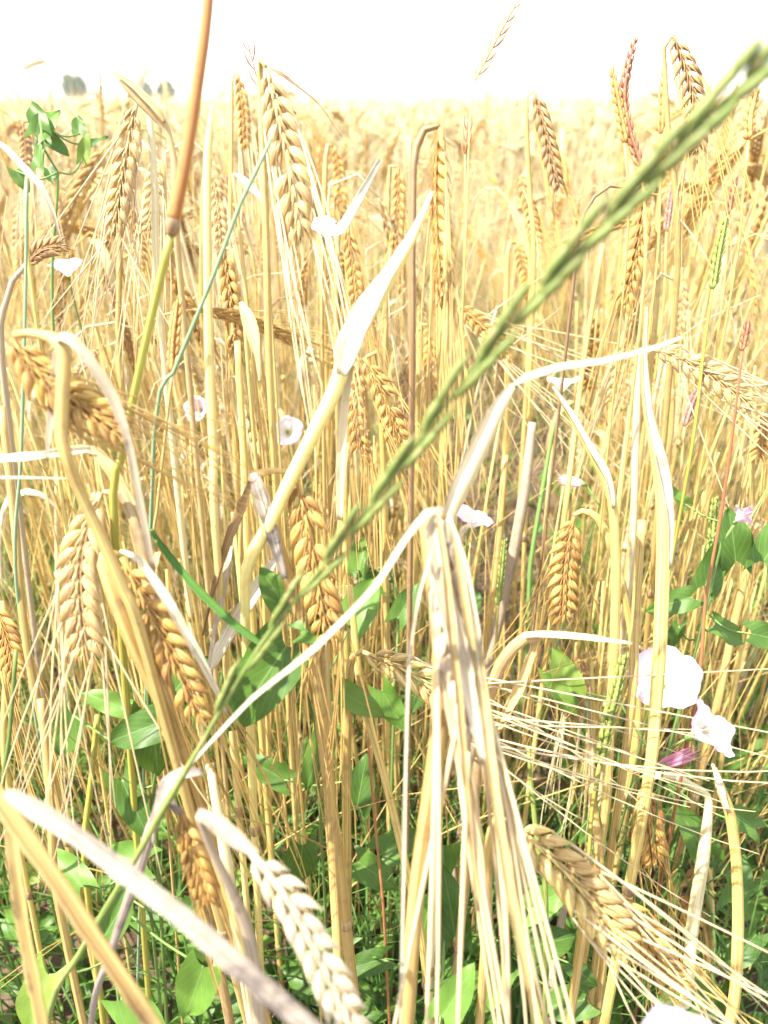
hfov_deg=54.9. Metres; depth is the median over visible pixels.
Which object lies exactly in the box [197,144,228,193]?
barley stalk
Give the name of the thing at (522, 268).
barley stalk
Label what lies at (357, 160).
barley stalk
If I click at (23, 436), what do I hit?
barley stalk
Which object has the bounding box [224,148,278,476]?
barley stalk
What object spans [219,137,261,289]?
barley stalk
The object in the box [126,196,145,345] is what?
barley stalk
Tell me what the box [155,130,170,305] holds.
barley stalk
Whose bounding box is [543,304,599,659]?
barley stalk
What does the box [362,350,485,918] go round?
barley stalk
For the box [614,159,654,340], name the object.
barley stalk
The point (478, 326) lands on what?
barley stalk
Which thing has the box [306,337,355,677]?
barley stalk
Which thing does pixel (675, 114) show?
barley stalk
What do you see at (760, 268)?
barley stalk
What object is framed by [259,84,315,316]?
barley stalk
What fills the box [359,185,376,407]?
barley stalk
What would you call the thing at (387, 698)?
bindweed plant
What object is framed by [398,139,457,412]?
barley stalk
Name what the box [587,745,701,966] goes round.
bindweed bud
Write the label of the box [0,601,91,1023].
barley stalk
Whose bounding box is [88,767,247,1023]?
barley stalk
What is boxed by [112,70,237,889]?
barley stalk
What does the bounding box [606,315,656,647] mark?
barley stalk
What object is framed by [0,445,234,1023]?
barley stalk
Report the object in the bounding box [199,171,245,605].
barley stalk
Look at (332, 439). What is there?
barley stalk
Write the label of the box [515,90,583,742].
barley stalk
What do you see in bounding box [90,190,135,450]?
barley stalk
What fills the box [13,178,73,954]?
wild grass
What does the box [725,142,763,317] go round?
barley stalk
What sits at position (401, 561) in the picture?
barley stalk
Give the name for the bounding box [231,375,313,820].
barley stalk
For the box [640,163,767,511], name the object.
barley stalk
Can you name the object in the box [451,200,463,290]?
barley stalk
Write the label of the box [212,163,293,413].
barley stalk
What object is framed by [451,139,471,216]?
barley stalk
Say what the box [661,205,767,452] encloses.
barley stalk
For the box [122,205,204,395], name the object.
barley stalk
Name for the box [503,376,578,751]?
bindweed flower
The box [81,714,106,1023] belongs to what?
wild grass
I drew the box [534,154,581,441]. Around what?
barley stalk
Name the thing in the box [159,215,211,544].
barley stalk
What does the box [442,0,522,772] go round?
grass spike
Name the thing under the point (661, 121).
grass spike
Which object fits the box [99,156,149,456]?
barley stalk
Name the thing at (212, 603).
leaf blade
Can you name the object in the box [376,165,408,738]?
barley stalk
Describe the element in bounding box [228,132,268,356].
barley stalk
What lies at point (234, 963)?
dry leaf blade
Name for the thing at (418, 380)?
barley stalk
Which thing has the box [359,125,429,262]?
barley stalk
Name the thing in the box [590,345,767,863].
barley stalk
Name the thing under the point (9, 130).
barley stalk
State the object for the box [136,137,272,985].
wild grass
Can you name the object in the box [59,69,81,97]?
tree
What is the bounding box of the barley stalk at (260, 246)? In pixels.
[246,153,280,464]
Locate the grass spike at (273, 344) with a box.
[241,32,309,929]
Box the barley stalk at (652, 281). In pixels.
[631,152,692,369]
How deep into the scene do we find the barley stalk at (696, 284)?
1.03 m
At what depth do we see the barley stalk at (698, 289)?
0.68 m
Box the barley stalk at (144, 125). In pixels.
[140,123,169,312]
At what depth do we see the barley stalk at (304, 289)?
0.64 m
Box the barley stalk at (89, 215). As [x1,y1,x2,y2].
[83,166,132,404]
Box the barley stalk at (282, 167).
[275,141,290,320]
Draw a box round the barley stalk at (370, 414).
[189,170,398,472]
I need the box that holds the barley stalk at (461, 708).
[165,506,574,1023]
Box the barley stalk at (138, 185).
[131,139,161,407]
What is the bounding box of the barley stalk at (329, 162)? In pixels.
[272,157,372,409]
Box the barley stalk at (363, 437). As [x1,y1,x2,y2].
[330,364,399,840]
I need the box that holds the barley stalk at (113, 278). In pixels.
[4,182,162,615]
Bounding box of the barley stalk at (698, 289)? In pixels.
[641,187,753,600]
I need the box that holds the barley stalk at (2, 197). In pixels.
[0,183,52,355]
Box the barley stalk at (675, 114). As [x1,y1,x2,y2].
[606,102,731,329]
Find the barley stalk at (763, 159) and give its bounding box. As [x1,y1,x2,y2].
[697,127,767,326]
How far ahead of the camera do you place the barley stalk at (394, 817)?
0.33 m
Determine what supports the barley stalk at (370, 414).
on the ground at (482, 591)
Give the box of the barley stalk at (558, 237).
[531,157,570,366]
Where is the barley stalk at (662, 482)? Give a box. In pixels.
[599,307,673,1023]
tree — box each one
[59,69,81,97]
[69,72,89,97]
[142,79,155,98]
[155,77,177,98]
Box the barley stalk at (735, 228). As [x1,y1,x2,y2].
[703,151,767,527]
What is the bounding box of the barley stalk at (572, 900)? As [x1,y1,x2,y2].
[475,817,767,1023]
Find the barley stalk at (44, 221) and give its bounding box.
[25,159,71,349]
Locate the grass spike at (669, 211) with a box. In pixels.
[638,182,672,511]
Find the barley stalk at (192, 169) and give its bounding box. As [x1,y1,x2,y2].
[167,152,200,227]
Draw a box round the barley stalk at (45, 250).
[0,235,75,849]
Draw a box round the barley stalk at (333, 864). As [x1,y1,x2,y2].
[318,590,345,1023]
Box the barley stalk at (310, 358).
[271,181,358,531]
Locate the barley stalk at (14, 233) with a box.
[10,193,103,498]
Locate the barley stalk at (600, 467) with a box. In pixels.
[552,386,620,1023]
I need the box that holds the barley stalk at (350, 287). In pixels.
[334,227,395,601]
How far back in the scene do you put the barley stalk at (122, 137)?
1.29 m
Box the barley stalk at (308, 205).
[255,199,379,454]
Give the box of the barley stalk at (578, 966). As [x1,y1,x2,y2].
[565,888,762,1023]
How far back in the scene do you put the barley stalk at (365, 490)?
0.67 m
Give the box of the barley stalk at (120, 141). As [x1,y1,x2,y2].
[98,72,195,538]
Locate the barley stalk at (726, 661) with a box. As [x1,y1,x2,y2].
[642,519,763,990]
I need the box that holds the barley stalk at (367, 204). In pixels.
[357,162,379,318]
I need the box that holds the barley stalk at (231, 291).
[219,247,270,874]
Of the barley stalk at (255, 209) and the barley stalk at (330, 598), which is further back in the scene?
the barley stalk at (255, 209)
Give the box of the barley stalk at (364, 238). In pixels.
[314,141,384,289]
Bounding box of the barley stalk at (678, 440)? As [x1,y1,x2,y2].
[626,211,725,689]
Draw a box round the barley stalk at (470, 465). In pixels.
[425,336,683,1023]
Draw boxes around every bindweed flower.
[46,258,121,473]
[183,395,244,743]
[276,415,307,534]
[445,504,492,794]
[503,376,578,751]
[565,645,702,958]
[620,505,752,892]
[620,698,735,965]
[644,1006,708,1023]
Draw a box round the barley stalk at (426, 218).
[369,213,463,476]
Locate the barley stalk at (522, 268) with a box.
[493,240,573,720]
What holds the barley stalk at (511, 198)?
on the ground at (482, 591)
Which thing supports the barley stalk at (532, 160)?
on the ground at (482, 591)
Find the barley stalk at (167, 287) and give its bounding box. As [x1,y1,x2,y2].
[156,152,235,502]
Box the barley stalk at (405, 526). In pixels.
[396,353,425,650]
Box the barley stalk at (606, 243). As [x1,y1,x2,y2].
[594,194,625,433]
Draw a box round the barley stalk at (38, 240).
[24,142,64,332]
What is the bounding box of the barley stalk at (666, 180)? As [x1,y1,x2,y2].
[624,125,696,435]
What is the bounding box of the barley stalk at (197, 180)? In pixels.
[184,164,246,383]
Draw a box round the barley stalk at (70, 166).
[45,147,126,473]
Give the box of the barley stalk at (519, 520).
[452,422,535,882]
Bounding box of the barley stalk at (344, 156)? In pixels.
[310,139,363,350]
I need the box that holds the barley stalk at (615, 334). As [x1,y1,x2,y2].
[583,187,672,624]
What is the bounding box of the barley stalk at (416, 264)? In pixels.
[272,172,433,358]
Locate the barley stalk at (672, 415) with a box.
[648,266,694,647]
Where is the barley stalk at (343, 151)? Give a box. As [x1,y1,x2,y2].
[330,132,352,322]
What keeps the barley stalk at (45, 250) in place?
on the ground at (482, 591)
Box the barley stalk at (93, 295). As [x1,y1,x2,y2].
[77,229,102,471]
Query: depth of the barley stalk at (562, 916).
0.40 m
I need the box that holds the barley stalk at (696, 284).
[678,231,712,336]
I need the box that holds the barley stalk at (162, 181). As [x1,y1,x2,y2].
[117,159,205,801]
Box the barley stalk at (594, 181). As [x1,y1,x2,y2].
[543,153,596,407]
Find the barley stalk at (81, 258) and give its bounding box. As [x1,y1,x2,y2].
[74,160,158,474]
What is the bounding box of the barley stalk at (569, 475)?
[504,243,604,956]
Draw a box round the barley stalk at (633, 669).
[583,520,645,1023]
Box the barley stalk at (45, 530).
[16,450,141,770]
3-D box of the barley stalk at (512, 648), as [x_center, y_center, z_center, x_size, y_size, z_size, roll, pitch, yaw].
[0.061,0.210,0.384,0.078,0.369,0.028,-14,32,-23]
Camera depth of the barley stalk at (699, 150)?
1.33 m
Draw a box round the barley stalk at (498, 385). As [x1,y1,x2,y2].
[418,306,507,742]
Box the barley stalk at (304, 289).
[260,243,351,559]
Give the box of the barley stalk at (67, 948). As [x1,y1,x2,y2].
[37,698,87,1023]
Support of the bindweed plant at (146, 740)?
on the ground at (482, 591)
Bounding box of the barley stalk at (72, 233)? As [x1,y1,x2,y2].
[54,152,91,378]
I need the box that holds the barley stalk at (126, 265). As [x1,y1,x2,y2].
[123,196,144,343]
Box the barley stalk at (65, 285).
[51,163,88,483]
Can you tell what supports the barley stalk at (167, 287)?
on the ground at (482, 591)
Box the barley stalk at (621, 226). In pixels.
[510,218,673,631]
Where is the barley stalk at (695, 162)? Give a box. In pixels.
[673,143,720,291]
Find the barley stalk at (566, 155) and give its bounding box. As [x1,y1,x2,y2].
[548,133,568,264]
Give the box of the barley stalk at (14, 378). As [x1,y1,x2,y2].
[0,134,94,510]
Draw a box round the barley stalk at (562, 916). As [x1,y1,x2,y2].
[547,905,567,1023]
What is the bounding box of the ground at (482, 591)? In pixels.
[0,121,767,1023]
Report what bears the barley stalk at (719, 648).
on the ground at (482, 591)
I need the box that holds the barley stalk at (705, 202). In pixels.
[607,128,767,644]
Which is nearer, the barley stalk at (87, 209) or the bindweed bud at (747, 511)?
the bindweed bud at (747, 511)
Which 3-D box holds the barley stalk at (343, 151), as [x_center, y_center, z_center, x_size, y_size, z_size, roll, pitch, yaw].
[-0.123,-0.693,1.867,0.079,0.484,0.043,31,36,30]
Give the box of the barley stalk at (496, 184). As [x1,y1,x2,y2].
[422,162,524,375]
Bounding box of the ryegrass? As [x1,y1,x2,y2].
[47,31,767,1023]
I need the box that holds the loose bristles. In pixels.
[0,122,767,826]
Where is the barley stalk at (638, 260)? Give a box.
[581,193,660,603]
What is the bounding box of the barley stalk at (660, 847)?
[629,771,751,1011]
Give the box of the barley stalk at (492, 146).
[469,135,548,227]
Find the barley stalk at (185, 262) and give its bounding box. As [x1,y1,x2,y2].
[130,141,198,577]
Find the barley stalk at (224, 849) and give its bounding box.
[206,762,252,1023]
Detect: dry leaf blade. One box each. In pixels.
[0,141,131,975]
[0,783,161,1023]
[2,788,321,1023]
[5,827,48,1023]
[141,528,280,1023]
[202,480,250,667]
[207,556,322,1022]
[231,173,310,931]
[239,301,300,1004]
[311,158,381,908]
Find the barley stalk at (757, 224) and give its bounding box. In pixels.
[691,193,767,538]
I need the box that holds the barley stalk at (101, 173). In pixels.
[53,168,185,436]
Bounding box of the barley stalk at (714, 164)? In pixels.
[649,125,767,542]
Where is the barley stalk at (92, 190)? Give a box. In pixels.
[36,168,248,645]
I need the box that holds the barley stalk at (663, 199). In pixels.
[645,131,666,288]
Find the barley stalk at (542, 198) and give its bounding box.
[456,193,586,516]
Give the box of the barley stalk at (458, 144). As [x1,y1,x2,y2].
[416,139,500,278]
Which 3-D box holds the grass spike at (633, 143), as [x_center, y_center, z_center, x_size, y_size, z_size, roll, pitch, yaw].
[0.118,0.064,0.433,0.012,0.583,0.090,-6,30,-11]
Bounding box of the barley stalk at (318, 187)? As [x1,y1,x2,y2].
[292,120,359,493]
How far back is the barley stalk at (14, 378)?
0.97 m
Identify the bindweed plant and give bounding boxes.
[6,101,127,839]
[15,840,220,1023]
[52,656,208,1015]
[225,566,384,1023]
[241,753,415,959]
[344,841,478,1023]
[347,537,431,1023]
[474,854,601,1023]
[538,647,767,1019]
[606,486,767,978]
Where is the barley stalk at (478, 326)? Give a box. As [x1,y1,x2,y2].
[430,303,766,719]
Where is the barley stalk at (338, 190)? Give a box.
[322,144,367,691]
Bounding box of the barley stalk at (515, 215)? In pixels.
[395,187,553,536]
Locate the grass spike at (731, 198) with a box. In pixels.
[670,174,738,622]
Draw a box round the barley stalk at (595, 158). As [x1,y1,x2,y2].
[538,131,631,368]
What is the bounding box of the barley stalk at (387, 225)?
[327,173,426,645]
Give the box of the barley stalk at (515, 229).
[503,189,517,312]
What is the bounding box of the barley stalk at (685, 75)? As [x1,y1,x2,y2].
[627,34,762,845]
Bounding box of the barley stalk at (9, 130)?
[1,120,106,339]
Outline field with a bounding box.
[0,96,767,122]
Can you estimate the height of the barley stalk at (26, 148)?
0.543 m
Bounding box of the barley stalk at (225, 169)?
[222,124,280,313]
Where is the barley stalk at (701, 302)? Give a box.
[645,224,731,504]
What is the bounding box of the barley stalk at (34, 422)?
[4,330,40,448]
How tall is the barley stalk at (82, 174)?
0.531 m
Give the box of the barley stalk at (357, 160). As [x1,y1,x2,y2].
[351,138,377,278]
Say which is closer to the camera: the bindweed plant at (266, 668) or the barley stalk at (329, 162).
the bindweed plant at (266, 668)
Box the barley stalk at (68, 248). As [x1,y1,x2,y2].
[13,133,99,364]
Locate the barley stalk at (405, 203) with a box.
[396,141,425,338]
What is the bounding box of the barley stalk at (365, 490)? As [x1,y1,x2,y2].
[342,199,435,650]
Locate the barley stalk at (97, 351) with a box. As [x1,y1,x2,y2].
[36,342,228,619]
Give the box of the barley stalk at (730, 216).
[687,191,761,424]
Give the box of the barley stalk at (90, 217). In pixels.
[53,151,99,335]
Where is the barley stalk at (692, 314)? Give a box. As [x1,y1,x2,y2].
[579,233,767,667]
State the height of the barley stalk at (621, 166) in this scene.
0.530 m
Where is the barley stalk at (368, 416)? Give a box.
[357,276,382,477]
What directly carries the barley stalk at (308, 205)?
on the ground at (482, 591)
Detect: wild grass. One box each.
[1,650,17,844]
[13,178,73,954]
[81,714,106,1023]
[109,0,213,1000]
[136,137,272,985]
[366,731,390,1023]
[496,184,620,935]
[502,422,555,926]
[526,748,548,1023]
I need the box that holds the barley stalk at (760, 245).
[687,226,767,483]
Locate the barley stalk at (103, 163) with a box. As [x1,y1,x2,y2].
[58,128,171,533]
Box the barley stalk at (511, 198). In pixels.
[486,174,524,372]
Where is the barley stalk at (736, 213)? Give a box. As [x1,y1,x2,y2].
[658,160,754,435]
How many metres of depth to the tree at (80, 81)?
30.20 m
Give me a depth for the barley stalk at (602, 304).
0.74 m
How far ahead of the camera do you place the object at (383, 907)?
0.36 m
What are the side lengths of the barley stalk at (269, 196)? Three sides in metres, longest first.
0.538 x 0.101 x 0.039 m
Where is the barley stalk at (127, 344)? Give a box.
[83,275,188,743]
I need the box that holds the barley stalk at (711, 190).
[673,150,716,264]
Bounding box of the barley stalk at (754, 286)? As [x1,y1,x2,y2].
[596,201,767,605]
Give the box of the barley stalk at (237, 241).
[197,235,317,490]
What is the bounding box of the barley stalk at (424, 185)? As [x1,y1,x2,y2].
[416,142,438,338]
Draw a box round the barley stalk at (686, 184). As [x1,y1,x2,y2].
[580,174,750,606]
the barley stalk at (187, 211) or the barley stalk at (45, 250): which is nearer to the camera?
the barley stalk at (45, 250)
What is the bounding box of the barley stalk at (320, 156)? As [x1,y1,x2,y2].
[295,134,349,447]
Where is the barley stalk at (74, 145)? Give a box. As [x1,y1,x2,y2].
[65,113,141,330]
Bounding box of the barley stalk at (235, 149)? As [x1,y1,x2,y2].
[234,125,254,229]
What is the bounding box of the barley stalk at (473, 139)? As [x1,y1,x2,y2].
[451,110,501,318]
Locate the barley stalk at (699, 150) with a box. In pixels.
[632,147,725,323]
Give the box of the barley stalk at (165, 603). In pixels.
[97,549,311,1023]
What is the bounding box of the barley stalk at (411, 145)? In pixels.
[378,130,427,449]
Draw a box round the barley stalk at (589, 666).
[540,650,594,927]
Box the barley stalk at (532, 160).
[509,149,535,301]
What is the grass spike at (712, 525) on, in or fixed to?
on the ground at (482, 591)
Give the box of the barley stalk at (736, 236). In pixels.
[623,97,767,346]
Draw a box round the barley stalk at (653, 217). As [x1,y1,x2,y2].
[589,202,736,485]
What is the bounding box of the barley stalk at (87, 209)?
[86,149,185,518]
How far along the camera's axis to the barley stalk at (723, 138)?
1.04 m
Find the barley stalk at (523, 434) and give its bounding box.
[502,175,576,750]
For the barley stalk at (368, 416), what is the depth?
0.70 m
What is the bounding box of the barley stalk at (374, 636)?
[353,410,414,761]
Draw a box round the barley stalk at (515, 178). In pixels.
[493,153,544,389]
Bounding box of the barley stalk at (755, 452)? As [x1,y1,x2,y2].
[712,404,767,831]
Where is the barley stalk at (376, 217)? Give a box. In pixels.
[318,171,391,506]
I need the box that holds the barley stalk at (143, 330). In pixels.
[133,204,173,520]
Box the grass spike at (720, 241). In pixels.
[640,214,728,739]
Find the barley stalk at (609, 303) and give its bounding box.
[584,189,660,566]
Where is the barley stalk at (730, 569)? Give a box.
[698,466,767,646]
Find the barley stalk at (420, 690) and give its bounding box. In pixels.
[341,649,767,1013]
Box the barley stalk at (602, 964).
[588,779,607,1023]
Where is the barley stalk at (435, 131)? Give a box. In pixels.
[394,110,454,338]
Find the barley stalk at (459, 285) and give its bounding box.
[453,194,471,319]
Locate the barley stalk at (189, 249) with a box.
[122,239,263,550]
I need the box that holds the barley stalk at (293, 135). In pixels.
[256,57,373,1006]
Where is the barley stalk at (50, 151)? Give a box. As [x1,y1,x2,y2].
[36,107,156,405]
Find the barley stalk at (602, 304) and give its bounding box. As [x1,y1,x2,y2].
[546,185,618,575]
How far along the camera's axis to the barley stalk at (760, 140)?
0.70 m
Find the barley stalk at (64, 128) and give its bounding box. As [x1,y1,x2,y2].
[28,97,76,314]
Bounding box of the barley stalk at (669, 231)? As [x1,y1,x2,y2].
[648,158,686,327]
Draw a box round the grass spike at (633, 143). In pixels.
[572,36,647,920]
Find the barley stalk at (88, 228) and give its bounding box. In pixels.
[12,220,173,659]
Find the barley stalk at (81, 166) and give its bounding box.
[37,143,217,424]
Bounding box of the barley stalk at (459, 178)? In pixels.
[408,175,488,392]
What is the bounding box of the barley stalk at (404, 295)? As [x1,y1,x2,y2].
[388,166,467,517]
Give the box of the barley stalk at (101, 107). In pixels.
[99,55,132,327]
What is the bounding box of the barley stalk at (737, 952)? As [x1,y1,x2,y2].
[711,764,743,1023]
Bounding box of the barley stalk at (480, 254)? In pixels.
[407,210,518,426]
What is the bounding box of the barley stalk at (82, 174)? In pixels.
[6,128,229,415]
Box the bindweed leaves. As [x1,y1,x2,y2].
[0,197,767,1023]
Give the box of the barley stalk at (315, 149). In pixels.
[312,126,323,325]
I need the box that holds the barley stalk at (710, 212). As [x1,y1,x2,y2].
[675,78,738,357]
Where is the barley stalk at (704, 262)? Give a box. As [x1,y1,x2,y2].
[661,139,754,431]
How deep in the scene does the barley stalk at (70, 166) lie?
0.81 m
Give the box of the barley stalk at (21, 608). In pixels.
[0,406,110,1023]
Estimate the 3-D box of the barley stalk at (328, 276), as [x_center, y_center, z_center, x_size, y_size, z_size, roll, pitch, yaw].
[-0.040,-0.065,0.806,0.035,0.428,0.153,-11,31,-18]
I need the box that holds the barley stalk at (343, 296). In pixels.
[326,236,393,594]
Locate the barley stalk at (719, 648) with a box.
[692,458,767,751]
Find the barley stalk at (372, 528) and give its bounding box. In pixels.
[334,357,380,649]
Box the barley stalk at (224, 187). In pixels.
[164,142,287,544]
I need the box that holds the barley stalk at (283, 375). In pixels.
[269,158,312,559]
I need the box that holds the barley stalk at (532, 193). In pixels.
[510,161,538,284]
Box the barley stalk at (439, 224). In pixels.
[404,123,487,932]
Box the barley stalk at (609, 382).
[570,272,673,719]
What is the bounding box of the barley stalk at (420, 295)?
[366,239,448,509]
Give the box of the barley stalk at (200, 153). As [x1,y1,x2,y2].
[158,150,224,201]
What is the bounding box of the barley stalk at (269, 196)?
[244,112,312,373]
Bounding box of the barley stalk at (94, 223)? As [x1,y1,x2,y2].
[19,176,128,368]
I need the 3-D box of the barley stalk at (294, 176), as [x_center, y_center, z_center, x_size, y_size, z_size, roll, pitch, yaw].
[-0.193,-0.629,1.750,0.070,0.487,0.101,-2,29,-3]
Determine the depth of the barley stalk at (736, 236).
1.01 m
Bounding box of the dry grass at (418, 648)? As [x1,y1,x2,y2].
[0,160,767,987]
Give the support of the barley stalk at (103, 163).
on the ground at (482, 591)
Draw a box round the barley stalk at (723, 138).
[657,76,759,419]
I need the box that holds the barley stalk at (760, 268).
[718,211,767,429]
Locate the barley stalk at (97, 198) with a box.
[67,191,113,450]
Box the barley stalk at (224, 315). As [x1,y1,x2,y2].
[135,306,406,791]
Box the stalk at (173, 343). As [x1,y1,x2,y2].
[152,299,183,1023]
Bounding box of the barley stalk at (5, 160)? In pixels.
[0,111,62,538]
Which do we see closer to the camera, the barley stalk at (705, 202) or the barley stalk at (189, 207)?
the barley stalk at (705, 202)
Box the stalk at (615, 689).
[566,652,628,1007]
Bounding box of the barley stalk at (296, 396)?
[278,204,361,526]
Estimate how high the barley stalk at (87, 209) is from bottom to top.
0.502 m
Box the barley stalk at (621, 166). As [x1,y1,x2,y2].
[583,134,626,427]
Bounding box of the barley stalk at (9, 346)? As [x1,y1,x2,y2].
[0,283,27,416]
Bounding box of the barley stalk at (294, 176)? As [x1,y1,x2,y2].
[285,131,316,264]
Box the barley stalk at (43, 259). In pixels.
[29,182,61,332]
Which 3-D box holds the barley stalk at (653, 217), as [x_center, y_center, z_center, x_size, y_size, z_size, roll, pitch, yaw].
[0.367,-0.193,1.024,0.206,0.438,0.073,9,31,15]
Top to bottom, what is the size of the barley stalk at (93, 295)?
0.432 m
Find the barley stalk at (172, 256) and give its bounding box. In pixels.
[167,248,208,510]
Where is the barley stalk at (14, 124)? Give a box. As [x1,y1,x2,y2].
[0,109,85,438]
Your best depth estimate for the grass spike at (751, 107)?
0.37 m
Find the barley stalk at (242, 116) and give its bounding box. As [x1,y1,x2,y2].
[228,72,260,738]
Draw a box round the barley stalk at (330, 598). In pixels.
[250,467,389,1014]
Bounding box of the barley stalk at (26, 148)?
[15,120,64,534]
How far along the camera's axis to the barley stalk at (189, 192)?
0.86 m
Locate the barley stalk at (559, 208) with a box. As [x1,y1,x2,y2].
[502,176,565,390]
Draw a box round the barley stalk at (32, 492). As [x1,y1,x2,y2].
[0,322,267,797]
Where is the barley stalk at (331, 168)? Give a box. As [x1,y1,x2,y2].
[301,165,353,261]
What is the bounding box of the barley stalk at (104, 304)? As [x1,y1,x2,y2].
[97,216,178,559]
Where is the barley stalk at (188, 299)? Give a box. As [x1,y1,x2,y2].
[122,249,264,682]
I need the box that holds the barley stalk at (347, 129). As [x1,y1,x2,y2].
[332,109,351,310]
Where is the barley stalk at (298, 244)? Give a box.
[282,224,305,411]
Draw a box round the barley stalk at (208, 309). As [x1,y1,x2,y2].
[203,105,250,918]
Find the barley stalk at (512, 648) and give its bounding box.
[452,631,632,975]
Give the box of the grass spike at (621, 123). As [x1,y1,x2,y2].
[564,63,629,877]
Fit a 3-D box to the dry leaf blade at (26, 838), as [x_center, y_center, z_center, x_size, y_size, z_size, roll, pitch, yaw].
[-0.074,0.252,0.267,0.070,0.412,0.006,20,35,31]
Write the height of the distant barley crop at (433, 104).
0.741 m
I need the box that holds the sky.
[0,0,767,95]
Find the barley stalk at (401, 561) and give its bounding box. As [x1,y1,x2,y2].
[356,329,423,716]
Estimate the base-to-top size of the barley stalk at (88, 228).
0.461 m
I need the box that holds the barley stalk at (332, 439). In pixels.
[325,332,334,545]
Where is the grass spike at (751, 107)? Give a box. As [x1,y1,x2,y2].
[673,88,759,620]
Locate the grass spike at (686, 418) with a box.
[616,386,702,888]
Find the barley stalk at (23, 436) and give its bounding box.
[5,354,49,533]
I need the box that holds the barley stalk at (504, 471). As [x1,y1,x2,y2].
[460,455,508,879]
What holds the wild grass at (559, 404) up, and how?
on the ground at (482, 591)
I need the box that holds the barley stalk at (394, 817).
[346,585,433,1023]
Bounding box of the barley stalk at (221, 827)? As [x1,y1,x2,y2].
[195,808,370,1023]
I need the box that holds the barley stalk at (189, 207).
[184,162,202,243]
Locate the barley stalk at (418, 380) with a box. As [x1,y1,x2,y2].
[410,323,452,791]
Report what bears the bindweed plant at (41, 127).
on the ground at (482, 591)
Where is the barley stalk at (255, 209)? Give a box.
[220,160,258,301]
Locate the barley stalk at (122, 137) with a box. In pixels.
[95,122,190,287]
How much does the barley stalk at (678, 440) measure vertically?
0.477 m
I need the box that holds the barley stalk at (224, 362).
[195,223,289,646]
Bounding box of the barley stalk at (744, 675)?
[710,647,757,752]
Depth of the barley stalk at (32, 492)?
0.53 m
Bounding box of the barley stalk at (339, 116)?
[323,110,356,336]
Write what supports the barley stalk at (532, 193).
on the ground at (482, 591)
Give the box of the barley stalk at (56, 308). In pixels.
[27,232,138,567]
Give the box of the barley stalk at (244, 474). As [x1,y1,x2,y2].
[234,341,284,1023]
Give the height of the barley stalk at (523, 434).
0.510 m
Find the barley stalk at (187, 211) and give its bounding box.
[88,206,279,486]
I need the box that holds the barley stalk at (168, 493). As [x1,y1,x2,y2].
[151,395,186,623]
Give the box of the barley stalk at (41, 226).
[16,152,85,382]
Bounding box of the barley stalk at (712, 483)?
[668,403,767,619]
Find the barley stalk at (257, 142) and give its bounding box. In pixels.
[256,30,299,519]
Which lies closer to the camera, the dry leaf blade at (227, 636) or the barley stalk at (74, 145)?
the dry leaf blade at (227, 636)
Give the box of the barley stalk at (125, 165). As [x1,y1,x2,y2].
[35,103,217,890]
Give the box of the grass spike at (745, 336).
[632,318,750,1022]
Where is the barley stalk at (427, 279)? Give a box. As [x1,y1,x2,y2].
[360,227,449,589]
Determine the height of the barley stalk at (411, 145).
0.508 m
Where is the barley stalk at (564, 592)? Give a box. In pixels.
[412,509,641,928]
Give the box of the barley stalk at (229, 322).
[216,239,245,393]
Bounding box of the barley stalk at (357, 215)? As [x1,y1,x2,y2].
[269,184,406,464]
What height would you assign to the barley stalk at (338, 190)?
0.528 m
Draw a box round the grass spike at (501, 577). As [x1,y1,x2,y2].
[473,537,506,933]
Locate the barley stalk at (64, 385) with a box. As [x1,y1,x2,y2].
[8,329,285,1023]
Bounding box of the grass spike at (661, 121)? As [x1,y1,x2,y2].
[596,68,664,749]
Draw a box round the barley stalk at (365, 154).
[328,125,370,258]
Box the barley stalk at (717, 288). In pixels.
[594,174,728,537]
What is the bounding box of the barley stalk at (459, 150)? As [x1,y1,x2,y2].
[440,117,478,280]
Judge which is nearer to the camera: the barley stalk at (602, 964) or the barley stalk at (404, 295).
the barley stalk at (602, 964)
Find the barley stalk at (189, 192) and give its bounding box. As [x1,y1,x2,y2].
[143,140,218,532]
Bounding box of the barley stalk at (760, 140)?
[676,109,767,571]
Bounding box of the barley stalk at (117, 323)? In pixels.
[115,202,169,774]
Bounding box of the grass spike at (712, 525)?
[660,494,718,891]
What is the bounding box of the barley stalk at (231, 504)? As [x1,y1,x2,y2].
[216,399,255,544]
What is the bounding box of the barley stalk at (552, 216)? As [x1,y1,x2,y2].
[536,178,556,335]
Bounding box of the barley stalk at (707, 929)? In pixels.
[645,864,714,1021]
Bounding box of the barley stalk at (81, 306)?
[51,218,131,688]
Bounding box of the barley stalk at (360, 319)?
[240,191,433,972]
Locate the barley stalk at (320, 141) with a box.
[282,78,405,368]
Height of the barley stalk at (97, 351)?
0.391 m
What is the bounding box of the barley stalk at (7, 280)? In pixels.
[0,213,88,546]
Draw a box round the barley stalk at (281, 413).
[184,85,301,517]
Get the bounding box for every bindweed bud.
[528,474,599,820]
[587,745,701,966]
[634,505,757,817]
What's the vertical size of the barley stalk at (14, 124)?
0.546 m
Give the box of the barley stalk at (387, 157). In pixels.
[368,122,420,419]
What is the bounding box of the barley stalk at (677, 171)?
[612,160,683,437]
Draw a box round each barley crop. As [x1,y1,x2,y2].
[0,40,767,316]
[0,71,767,209]
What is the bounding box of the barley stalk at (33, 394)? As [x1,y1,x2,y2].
[0,254,42,469]
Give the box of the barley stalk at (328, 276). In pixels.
[313,262,361,415]

